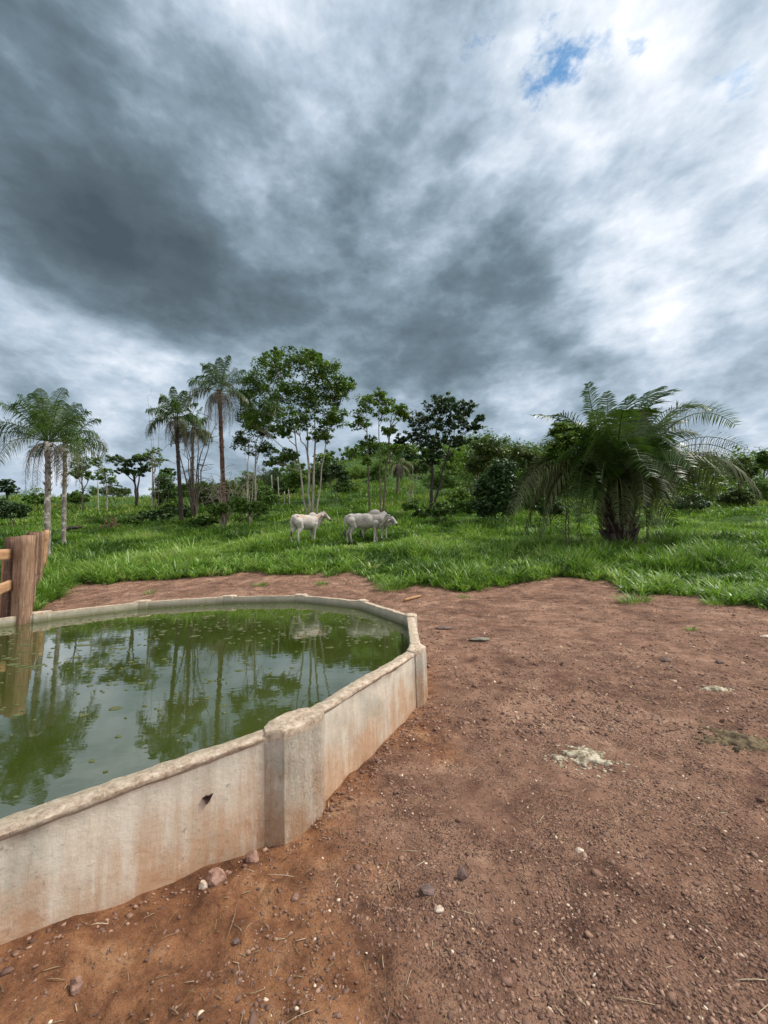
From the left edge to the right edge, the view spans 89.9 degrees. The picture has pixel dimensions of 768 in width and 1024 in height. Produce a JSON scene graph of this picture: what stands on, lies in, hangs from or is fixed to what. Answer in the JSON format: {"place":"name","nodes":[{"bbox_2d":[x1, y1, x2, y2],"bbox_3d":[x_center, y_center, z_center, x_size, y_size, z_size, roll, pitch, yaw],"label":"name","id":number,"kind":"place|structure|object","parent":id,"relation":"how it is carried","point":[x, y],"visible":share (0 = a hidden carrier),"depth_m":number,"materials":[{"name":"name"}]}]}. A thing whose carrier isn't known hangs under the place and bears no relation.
{"place":"outdoors","nodes":[
{"label":"outdoors","id":0,"kind":"place"},
{"bbox_2d":[0,456,767,1023],"bbox_3d":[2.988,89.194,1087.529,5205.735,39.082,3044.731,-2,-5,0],"label":"ground","id":1,"kind":"structure","parent":0,"point":[88,946],"depth_m":1.93,"materials":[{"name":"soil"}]},
{"bbox_2d":[0,479,20,500],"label":"tree","id":2,"kind":"object","parent":1,"relation":"on","point":[6,488],"visible":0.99,"depth_m":60.24,"materials":[{"name":"green plant"}]},
{"bbox_2d":[0,498,31,526],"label":"bush","id":3,"kind":"object","parent":1,"relation":"on","point":[10,510],"visible":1,"depth_m":29.09,"materials":[{"name":"green plant"}]},
{"bbox_2d":[0,530,48,624],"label":"fence","id":4,"kind":"object","parent":1,"relation":"on","point":[23,558],"visible":0.75,"depth_m":6.91,"materials":[{"name":"brown wood"}]},
{"bbox_2d":[21,492,54,509],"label":"bush","id":5,"kind":"object","parent":1,"relation":"on","point":[32,498],"visible":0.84,"depth_m":40.24,"materials":[{"name":"green plant"}]},
{"bbox_2d":[0,387,110,556],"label":"palm tree","id":6,"kind":"object","parent":1,"relation":"on","point":[39,415],"visible":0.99,"depth_m":17.73,"materials":[{"name":"green plant"}]},
{"bbox_2d":[37,585,77,599],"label":"grass tuft","id":7,"kind":"object","parent":1,"relation":"on","point":[63,593],"visible":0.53,"depth_m":10.51,"materials":[{"name":"green plant"}]},
{"bbox_2d":[25,404,109,543],"bbox_3d":[-17.674,-2.101,21.477,3.680,8.239,4.201,4,-8,-43],"label":"palm tree","id":8,"kind":"object","parent":1,"relation":"on","point":[64,515],"visible":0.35,"depth_m":21.36,"materials":[{"name":"green plant"}]},
{"bbox_2d":[66,525,81,530],"bbox_3d":[-19.909,1.039,24.562,0.298,0.424,1.141,-3,-6,18],"label":"log","id":9,"kind":"object","parent":1,"relation":"on","point":[72,527],"visible":0.83,"depth_m":24.51,"materials":[{"name":"brown wood"}]},
{"bbox_2d":[59,490,90,504],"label":"bush","id":10,"kind":"object","parent":1,"relation":"on","point":[75,496],"visible":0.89,"depth_m":49.75,"materials":[{"name":"green plant"}]},
{"bbox_2d":[70,975,83,996],"bbox_3d":[-1.056,1.627,1.321,0.043,0.056,0.035,-6,-7,41],"label":"stone","id":11,"kind":"object","parent":1,"relation":"on","point":[76,984],"visible":1,"depth_m":1.31,"materials":[{"name":"pink stone"}]},
{"bbox_2d":[67,456,97,509],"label":"tree","id":12,"kind":"object","parent":1,"relation":"on","point":[88,474],"visible":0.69,"depth_m":44.36,"materials":[{"name":"green plant"}]},
{"bbox_2d":[97,481,98,510],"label":"bare trunk","id":13,"kind":"object","parent":1,"relation":"on","point":[97,496],"visible":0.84,"depth_m":40.38,"materials":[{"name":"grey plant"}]},
{"bbox_2d":[90,457,119,508],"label":"tree","id":14,"kind":"object","parent":1,"relation":"on","point":[109,480],"visible":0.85,"depth_m":48.17,"materials":[{"name":"green plant"}]},
{"bbox_2d":[99,516,118,529],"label":"fallen branch","id":15,"kind":"object","parent":1,"relation":"on","point":[111,524],"visible":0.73,"depth_m":27.00,"materials":[{"name":"brown wood"}]},
{"bbox_2d":[96,484,131,506],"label":"bush","id":16,"kind":"object","parent":1,"relation":"on","point":[118,491],"visible":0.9,"depth_m":51.58,"materials":[{"name":"green plant"}]},
{"bbox_2d":[117,516,141,525],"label":"bush","id":17,"kind":"object","parent":1,"relation":"on","point":[132,520],"visible":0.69,"depth_m":29.82,"materials":[{"name":"green plant"}]},
{"bbox_2d":[105,454,154,505],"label":"tree","id":18,"kind":"object","parent":1,"relation":"on","point":[127,471],"visible":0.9,"depth_m":46.17,"materials":[{"name":"green plant"}]},
{"bbox_2d":[134,447,168,507],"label":"tree","id":19,"kind":"object","parent":1,"relation":"on","point":[146,454],"visible":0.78,"depth_m":44.47,"materials":[{"name":"green plant"}]},
{"bbox_2d":[144,388,171,509],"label":"dead tree","id":20,"kind":"object","parent":1,"relation":"on","point":[154,468],"visible":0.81,"depth_m":40.49,"materials":[{"name":"wood"}]},
{"bbox_2d":[132,505,191,520],"bbox_3d":[-19.671,0.291,33.921,6.309,1.702,2.042,-2,-6,4],"label":"bush","id":21,"kind":"object","parent":1,"relation":"on","point":[155,514],"visible":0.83,"depth_m":33.58,"materials":[{"name":"green plant"}]},
{"bbox_2d":[151,467,177,505],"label":"bush","id":22,"kind":"object","parent":1,"relation":"on","point":[166,488],"visible":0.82,"depth_m":44.38,"materials":[{"name":"green plant"}]},
{"bbox_2d":[158,498,188,511],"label":"bush","id":23,"kind":"object","parent":1,"relation":"on","point":[172,504],"visible":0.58,"depth_m":39.64,"materials":[{"name":"green plant"}]},
{"bbox_2d":[143,386,204,520],"bbox_3d":[-17.846,-4.684,32.759,4.753,11.693,4.599,-6,-7,38],"label":"palm tree","id":24,"kind":"object","parent":1,"relation":"on","point":[174,406],"visible":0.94,"depth_m":32.49,"materials":[{"name":"green plant"}]},
{"bbox_2d":[161,399,218,516],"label":"dead tree","id":25,"kind":"object","parent":1,"relation":"on","point":[194,506],"visible":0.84,"depth_m":33.21,"materials":[{"name":"brown plant"}]},
{"bbox_2d":[168,407,212,513],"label":"palm tree","id":26,"kind":"object","parent":1,"relation":"on","point":[196,433],"visible":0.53,"depth_m":36.56,"materials":[{"name":"green plant"}]},
{"bbox_2d":[176,479,204,506],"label":"bush","id":27,"kind":"object","parent":1,"relation":"on","point":[184,489],"visible":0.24,"depth_m":47.87,"materials":[{"name":"green plant"}]},
{"bbox_2d":[198,880,207,889],"bbox_3d":[-0.807,1.673,1.721,0.040,0.044,0.030,-12,-9,19],"label":"stone","id":28,"kind":"object","parent":1,"relation":"on","point":[203,884],"visible":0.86,"depth_m":1.71,"materials":[{"name":"beige stone"}]},
{"bbox_2d":[188,515,219,527],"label":"bush","id":29,"kind":"object","parent":1,"relation":"on","point":[200,520],"visible":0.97,"depth_m":28.01,"materials":[{"name":"green plant"}]},
{"bbox_2d":[190,480,219,506],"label":"bush","id":30,"kind":"object","parent":1,"relation":"on","point":[204,495],"visible":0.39,"depth_m":41.33,"materials":[{"name":"green plant"}]},
{"bbox_2d":[0,593,427,944],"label":"water tank","id":31,"kind":"object","parent":1,"relation":"on","point":[277,781],"visible":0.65,"depth_m":1.89,"materials":[{"name":"concrete"}]},
{"bbox_2d":[0,602,408,818],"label":"water","id":32,"kind":"structure","parent":31,"relation":"in","point":[52,749],"depth_m":3.52,"materials":[{"name":"green liquid"}]},
{"bbox_2d":[0,602,407,797],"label":"algae","id":33,"kind":"object","parent":32,"relation":"on","point":[117,707],"visible":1,"depth_m":4.85,"materials":[{"name":"green plant"}]},
{"bbox_2d":[183,355,248,524],"bbox_3d":[-13.318,-5.688,30.537,5.150,13.966,4.868,0,-6,-21],"label":"palm tree","id":34,"kind":"object","parent":1,"relation":"on","point":[218,397],"visible":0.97,"depth_m":30.68,"materials":[{"name":"green plant"}]},
{"bbox_2d":[205,867,226,886],"bbox_3d":[-0.774,1.673,1.757,0.100,0.063,0.073,-6,-6,19],"label":"stone","id":35,"kind":"object","parent":1,"relation":"on","point":[215,876],"visible":0.9,"depth_m":1.74,"materials":[{"name":"pink stone"}]},
{"bbox_2d":[209,479,245,512],"bbox_3d":[-14.905,-1.343,36.622,3.171,3.328,3.696,-3,-6,18],"label":"bush","id":36,"kind":"object","parent":1,"relation":"on","point":[233,487],"visible":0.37,"depth_m":36.15,"materials":[{"name":"green plant"}]},
{"bbox_2d":[199,461,270,525],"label":"tree","id":37,"kind":"object","parent":1,"relation":"on","point":[232,491],"visible":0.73,"depth_m":27.66,"materials":[{"name":"green plant"}]},
{"bbox_2d":[232,937,239,944],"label":"stone","id":38,"kind":"object","parent":1,"relation":"on","point":[236,941],"visible":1,"depth_m":1.51,"materials":[{"name":"grey stone"}]},
{"bbox_2d":[205,494,271,525],"bbox_3d":[-10.201,0.020,26.452,4.872,2.530,2.085,-2,-6,7],"label":"bush","id":39,"kind":"object","parent":1,"relation":"on","point":[236,504],"visible":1,"depth_m":26.45,"materials":[{"name":"green plant"}]},
{"bbox_2d":[234,469,263,498],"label":"bush","id":40,"kind":"object","parent":1,"relation":"on","point":[243,481],"visible":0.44,"depth_m":45.83,"materials":[{"name":"green plant"}]},
{"bbox_2d":[242,445,257,523],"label":"dead tree","id":41,"kind":"object","parent":1,"relation":"on","point":[250,519],"visible":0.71,"depth_m":29.48,"materials":[{"name":"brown wood"}]},
{"bbox_2d":[245,849,258,862],"bbox_3d":[-0.659,1.737,1.931,0.076,0.071,0.055,0,-11,8],"label":"stone","id":42,"kind":"object","parent":1,"relation":"on","point":[252,856],"visible":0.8,"depth_m":1.92,"materials":[{"name":"pink stone"}]},
{"bbox_2d":[229,385,284,519],"bbox_3d":[-10.905,-5.096,32.675,5.406,12.003,3.352,-6,-7,40],"label":"tree","id":43,"kind":"object","parent":1,"relation":"on","point":[240,438],"visible":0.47,"depth_m":32.44,"materials":[{"name":"green plant"}]},
{"bbox_2d":[253,582,270,586],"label":"grass tuft","id":44,"kind":"object","parent":1,"relation":"on","point":[261,584],"visible":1,"depth_m":11.20,"materials":[{"name":"green plant"}]},
{"bbox_2d":[245,484,281,506],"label":"bush","id":45,"kind":"object","parent":1,"relation":"on","point":[270,496],"visible":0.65,"depth_m":37.91,"materials":[{"name":"green plant"}]},
{"bbox_2d":[256,467,288,491],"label":"bush","id":46,"kind":"object","parent":1,"relation":"on","point":[275,474],"visible":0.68,"depth_m":50.22,"materials":[{"name":"green plant"}]},
{"bbox_2d":[265,488,283,494],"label":"hill tree","id":47,"kind":"object","parent":1,"relation":"on","point":[280,493],"visible":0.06,"depth_m":55.30,"materials":[{"name":"green plant"}]},
{"bbox_2d":[274,473,298,493],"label":"hill tree","id":48,"kind":"object","parent":1,"relation":"on","point":[292,490],"visible":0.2,"depth_m":57.10,"materials":[{"name":"green plant"}]},
{"bbox_2d":[280,468,307,496],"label":"bush","id":49,"kind":"object","parent":1,"relation":"on","point":[293,478],"visible":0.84,"depth_m":44.04,"materials":[{"name":"green plant"}]},
{"bbox_2d":[291,893,299,901],"bbox_3d":[-0.389,1.691,1.687,0.032,0.028,0.031,3,-7,-43],"label":"stone","id":50,"kind":"object","parent":1,"relation":"on","point":[295,897],"visible":1,"depth_m":1.68,"materials":[{"name":"pink stone"}]},
{"bbox_2d":[237,345,356,514],"bbox_3d":[-6.871,-5.988,28.417,9.558,13.818,4.779,-4,-6,20],"label":"tree","id":51,"kind":"object","parent":1,"relation":"on","point":[310,360],"visible":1,"depth_m":28.20,"materials":[{"name":"green plant"}]},
{"bbox_2d":[289,509,330,541],"bbox_3d":[-3.779,0.715,19.469,0.782,1.795,2.442,-6,-7,37],"label":"cow","id":52,"kind":"object","parent":1,"relation":"on","point":[311,521],"visible":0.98,"depth_m":19.12},
{"bbox_2d":[304,463,336,488],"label":"bush","id":53,"kind":"object","parent":1,"relation":"on","point":[315,481],"visible":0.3,"depth_m":51.44,"materials":[{"name":"green plant"}]},
{"bbox_2d":[316,578,328,585],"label":"grass tuft","id":54,"kind":"object","parent":1,"relation":"on","point":[319,582],"visible":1,"depth_m":11.22,"materials":[{"name":"green plant"}]},
{"bbox_2d":[315,459,349,502],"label":"tree","id":55,"kind":"object","parent":1,"relation":"on","point":[336,470],"visible":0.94,"depth_m":40.72,"materials":[{"name":"green plant"}]},
{"bbox_2d":[331,480,360,492],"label":"bush","id":56,"kind":"object","parent":1,"relation":"on","point":[344,486],"visible":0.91,"depth_m":45.69,"materials":[{"name":"green plant"}]},
{"bbox_2d":[347,465,366,479],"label":"bush","id":57,"kind":"object","parent":1,"relation":"on","point":[355,474],"visible":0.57,"depth_m":59.75,"materials":[{"name":"green plant"}]},
{"bbox_2d":[344,509,390,543],"bbox_3d":[-0.786,0.705,18.916,2.397,1.689,0.849,0,-6,-19],"label":"cow","id":58,"kind":"object","parent":1,"relation":"on","point":[375,519],"visible":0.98,"depth_m":18.65},
{"bbox_2d":[364,461,389,479],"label":"bush","id":59,"kind":"object","parent":1,"relation":"on","point":[374,471],"visible":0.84,"depth_m":56.61,"materials":[{"name":"green plant"}]},
{"bbox_2d":[348,386,409,512],"bbox_3d":[-0.283,-3.982,26.702,4.450,9.744,2.937,-2,-5,0],"label":"tree","id":60,"kind":"object","parent":1,"relation":"on","point":[400,410],"visible":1,"depth_m":26.57,"materials":[{"name":"green plant"}]},
{"bbox_2d":[360,516,397,538],"bbox_3d":[-0.266,0.728,19.720,2.222,1.398,0.648,-4,-6,22],"label":"cow","id":61,"kind":"object","parent":1,"relation":"on","point":[390,521],"visible":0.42,"depth_m":19.48},
{"bbox_2d":[0,500,767,610],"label":"grass","id":62,"kind":"structure","parent":1,"relation":"on","point":[679,549],"depth_m":14.91,"materials":[{"name":"green plant"}]},
{"bbox_2d":[0,453,767,525],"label":"hillside ground cover","id":63,"kind":"object","parent":1,"relation":"on","point":[128,508],"visible":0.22,"depth_m":41.26,"materials":[{"name":"green plant"}]},
{"bbox_2d":[0,589,767,1023],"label":"straw","id":64,"kind":"object","parent":1,"relation":"on","point":[498,883],"visible":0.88,"depth_m":1.66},
{"bbox_2d":[0,426,767,501],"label":"wood","id":65,"kind":"object","parent":1,"relation":"on","point":[348,453],"depth_m":76.40,"materials":[{"name":"green plant"}]},
{"bbox_2d":[373,456,404,466],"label":"bush","id":66,"kind":"object","parent":1,"relation":"on","point":[383,460],"visible":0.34,"depth_m":71.82,"materials":[{"name":"green plant"}]},
{"bbox_2d":[371,576,408,591],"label":"grass tuft","id":67,"kind":"object","parent":1,"relation":"on","point":[385,586],"visible":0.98,"depth_m":10.35,"materials":[{"name":"green plant"}]},
{"bbox_2d":[385,450,413,493],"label":"palm tree","id":68,"kind":"object","parent":1,"relation":"on","point":[397,469],"visible":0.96,"depth_m":44.48,"materials":[{"name":"green plant"}]},
{"bbox_2d":[402,453,418,461],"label":"hill tree","id":69,"kind":"object","parent":1,"relation":"on","point":[409,457],"visible":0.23,"depth_m":80.17,"materials":[{"name":"green plant"}]},
{"bbox_2d":[403,595,420,601],"bbox_3d":[0.697,2.095,9.360,0.081,0.100,0.642,-7,-8,44],"label":"stick","id":70,"kind":"object","parent":1,"relation":"on","point":[411,598],"visible":1,"depth_m":9.29,"materials":[{"name":"brown wood"}]},
{"bbox_2d":[408,471,419,501],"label":"dead tree","id":71,"kind":"object","parent":1,"relation":"on","point":[410,488],"visible":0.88,"depth_m":34.27,"materials":[{"name":"grey wood"}]},
{"bbox_2d":[406,459,434,476],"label":"bush","id":72,"kind":"object","parent":1,"relation":"on","point":[417,470],"visible":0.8,"depth_m":60.83,"materials":[{"name":"green plant"}]},
{"bbox_2d":[420,883,434,895],"bbox_3d":[0.197,1.712,1.740,0.067,0.037,0.055,7,-8,-3],"label":"stone","id":73,"kind":"object","parent":1,"relation":"on","point":[428,889],"visible":1,"depth_m":1.73,"materials":[{"name":"grey stone"}]},
{"bbox_2d":[400,498,474,523],"bbox_3d":[3.562,-0.012,25.143,4.958,1.894,2.105,-2,-6,9],"label":"bush","id":74,"kind":"object","parent":1,"relation":"on","point":[460,506],"visible":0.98,"depth_m":24.92,"materials":[{"name":"green plant"}]},
{"bbox_2d":[434,905,443,912],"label":"stone","id":75,"kind":"object","parent":1,"relation":"on","point":[439,909],"visible":1,"depth_m":1.64,"materials":[{"name":"beige stone"}]},
{"bbox_2d":[393,391,485,508],"bbox_3d":[4.422,-4.375,30.531,6.771,9.489,4.767,-5,-6,30],"label":"tree","id":76,"kind":"object","parent":1,"relation":"on","point":[449,406],"visible":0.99,"depth_m":30.27,"materials":[{"name":"green plant"}]},
{"bbox_2d":[421,468,461,491],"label":"bush","id":77,"kind":"object","parent":1,"relation":"on","point":[449,483],"visible":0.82,"depth_m":45.40,"materials":[{"name":"green plant"}]},
{"bbox_2d":[435,626,451,629],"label":"stone","id":78,"kind":"object","parent":1,"relation":"on","point":[444,627],"visible":0.98,"depth_m":6.67,"materials":[{"name":"beige stone"}]},
{"bbox_2d":[440,461,457,475],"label":"bush","id":79,"kind":"object","parent":1,"relation":"on","point":[450,467],"visible":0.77,"depth_m":53.08,"materials":[{"name":"green plant"}]},
{"bbox_2d":[442,448,459,462],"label":"hill tree","id":80,"kind":"object","parent":1,"relation":"on","point":[445,457],"visible":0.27,"depth_m":76.43,"materials":[{"name":"green plant"}]},
{"bbox_2d":[445,486,475,505],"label":"bush","id":81,"kind":"object","parent":1,"relation":"on","point":[459,493],"visible":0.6,"depth_m":34.20,"materials":[{"name":"green plant"}]},
{"bbox_2d":[457,867,466,879],"bbox_3d":[0.368,1.706,1.808,0.047,0.055,0.039,-8,-1,20],"label":"stone","id":82,"kind":"object","parent":1,"relation":"on","point":[461,873],"visible":0.99,"depth_m":1.80,"materials":[{"name":"grey stone"}]},
{"bbox_2d":[451,448,474,476],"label":"hill tree","id":83,"kind":"object","parent":1,"relation":"on","point":[462,461],"visible":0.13,"depth_m":72.18,"materials":[{"name":"green plant"}]},
{"bbox_2d":[463,485,477,499],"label":"bush","id":84,"kind":"object","parent":1,"relation":"on","point":[469,489],"visible":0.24,"depth_m":40.32,"materials":[{"name":"green plant"}]},
{"bbox_2d":[469,449,484,480],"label":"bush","id":85,"kind":"object","parent":1,"relation":"on","point":[472,456],"visible":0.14,"depth_m":48.89,"materials":[{"name":"green plant"}]},
{"bbox_2d":[469,637,489,641],"bbox_3d":[1.459,1.958,5.898,0.314,0.063,0.232,-2,-6,9],"label":"stone","id":86,"kind":"object","parent":1,"relation":"on","point":[479,639],"visible":0.98,"depth_m":5.84,"materials":[{"name":"beige stone"}]},
{"bbox_2d":[468,457,522,525],"bbox_3d":[7.017,-1.253,24.291,3.493,4.756,2.655,-2,-5,0],"label":"bush","id":87,"kind":"object","parent":1,"relation":"on","point":[502,485],"visible":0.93,"depth_m":23.90,"materials":[{"name":"green plant"}]},
{"bbox_2d":[463,435,544,494],"bbox_3d":[10.295,-3.015,32.728,6.901,6.732,3.982,-2,-5,0],"label":"bush","id":88,"kind":"object","parent":1,"relation":"on","point":[490,450],"visible":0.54,"depth_m":32.23,"materials":[{"name":"green plant"}]},
{"bbox_2d":[520,490,557,511],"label":"bush","id":89,"kind":"object","parent":1,"relation":"on","point":[529,504],"visible":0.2,"depth_m":34.11,"materials":[{"name":"green plant"}]},
{"bbox_2d":[533,498,565,525],"bbox_3d":[10.283,-0.010,24.176,2.112,2.173,1.549,0,-6,-19],"label":"bush","id":90,"kind":"object","parent":1,"relation":"on","point":[560,511],"visible":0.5,"depth_m":23.96,"materials":[{"name":"green plant"}]},
{"bbox_2d":[542,754,567,763],"bbox_3d":[1.228,1.762,2.750,0.164,0.047,0.142,-5,-6,32],"label":"dung","id":91,"kind":"object","parent":1,"relation":"on","point":[557,758],"visible":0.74,"depth_m":2.74,"materials":[{"name":"beige"}]},
{"bbox_2d":[575,847,583,852],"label":"stone","id":92,"kind":"object","parent":1,"relation":"on","point":[579,850],"visible":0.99,"depth_m":1.94,"materials":[{"name":"white stone"}]},
{"bbox_2d":[551,744,629,777],"bbox_3d":[1.443,1.751,2.720,0.529,0.074,0.393,-2,-5,0],"label":"dung","id":93,"kind":"object","parent":1,"relation":"on","point":[583,755],"visible":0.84,"depth_m":2.71,"materials":[{"name":"beige"}]},
{"bbox_2d":[604,588,658,603],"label":"grass tuft","id":94,"kind":"object","parent":1,"relation":"on","point":[633,599],"visible":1,"depth_m":8.54,"materials":[{"name":"green plant"}]},
{"bbox_2d":[503,381,762,545],"bbox_3d":[11.609,-2.259,17.392,13.425,7.837,5.787,-2,-5,0],"label":"fan palm","id":95,"kind":"object","parent":1,"relation":"on","point":[610,460],"visible":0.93,"depth_m":16.30,"materials":[{"name":"green plant"}]},
{"bbox_2d":[660,657,670,661],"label":"stone","id":96,"kind":"object","parent":1,"relation":"on","point":[664,659],"visible":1,"depth_m":4.76,"materials":[{"name":"grey stone"}]},
{"bbox_2d":[672,493,712,511],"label":"bush","id":97,"kind":"object","parent":1,"relation":"on","point":[705,504],"visible":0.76,"depth_m":29.20,"materials":[{"name":"green plant"}]},
{"bbox_2d":[693,595,735,605],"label":"grass tuft","id":98,"kind":"object","parent":1,"relation":"on","point":[715,602],"visible":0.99,"depth_m":8.10,"materials":[{"name":"green plant"}]},
{"bbox_2d":[693,685,740,694],"bbox_3d":[3.328,1.776,3.847,0.471,0.064,0.265,-2,-5,0],"label":"dung","id":99,"kind":"object","parent":1,"relation":"on","point":[716,688],"visible":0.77,"depth_m":3.83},
{"bbox_2d":[714,660,723,663],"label":"stone","id":100,"kind":"object","parent":1,"relation":"on","point":[719,661],"visible":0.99,"depth_m":4.65,"materials":[{"name":"grey stone"}]},
{"bbox_2d":[687,720,767,762],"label":"dung","id":101,"kind":"object","parent":1,"relation":"on","point":[749,743],"visible":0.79,"depth_m":2.86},
{"bbox_2d":[712,486,762,504],"bbox_3d":[31.499,-1.242,34.200,3.113,1.847,3.992,-4,-6,22],"label":"bush","id":102,"kind":"object","parent":1,"relation":"on","point":[738,495],"visible":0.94,"depth_m":33.38,"materials":[{"name":"green plant"}]},
{"bbox_2d":[727,457,760,487],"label":"hill tree","id":103,"kind":"object","parent":1,"relation":"on","point":[755,471],"visible":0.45,"depth_m":49.40,"materials":[{"name":"green plant"}]},
{"bbox_2d":[744,477,767,500],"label":"bush","id":104,"kind":"object","parent":1,"relation":"on","point":[762,485],"visible":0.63,"depth_m":40.17,"materials":[{"name":"green plant"}]},
{"bbox_2d":[752,450,767,476],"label":"hill tree","id":105,"kind":"object","parent":1,"relation":"on","point":[762,458],"visible":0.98,"depth_m":56.21,"materials":[{"name":"green plant"}]},
{"bbox_2d":[0,0,767,497],"label":"sky","id":106,"kind":"structure","parent":0,"point":[508,207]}
]}

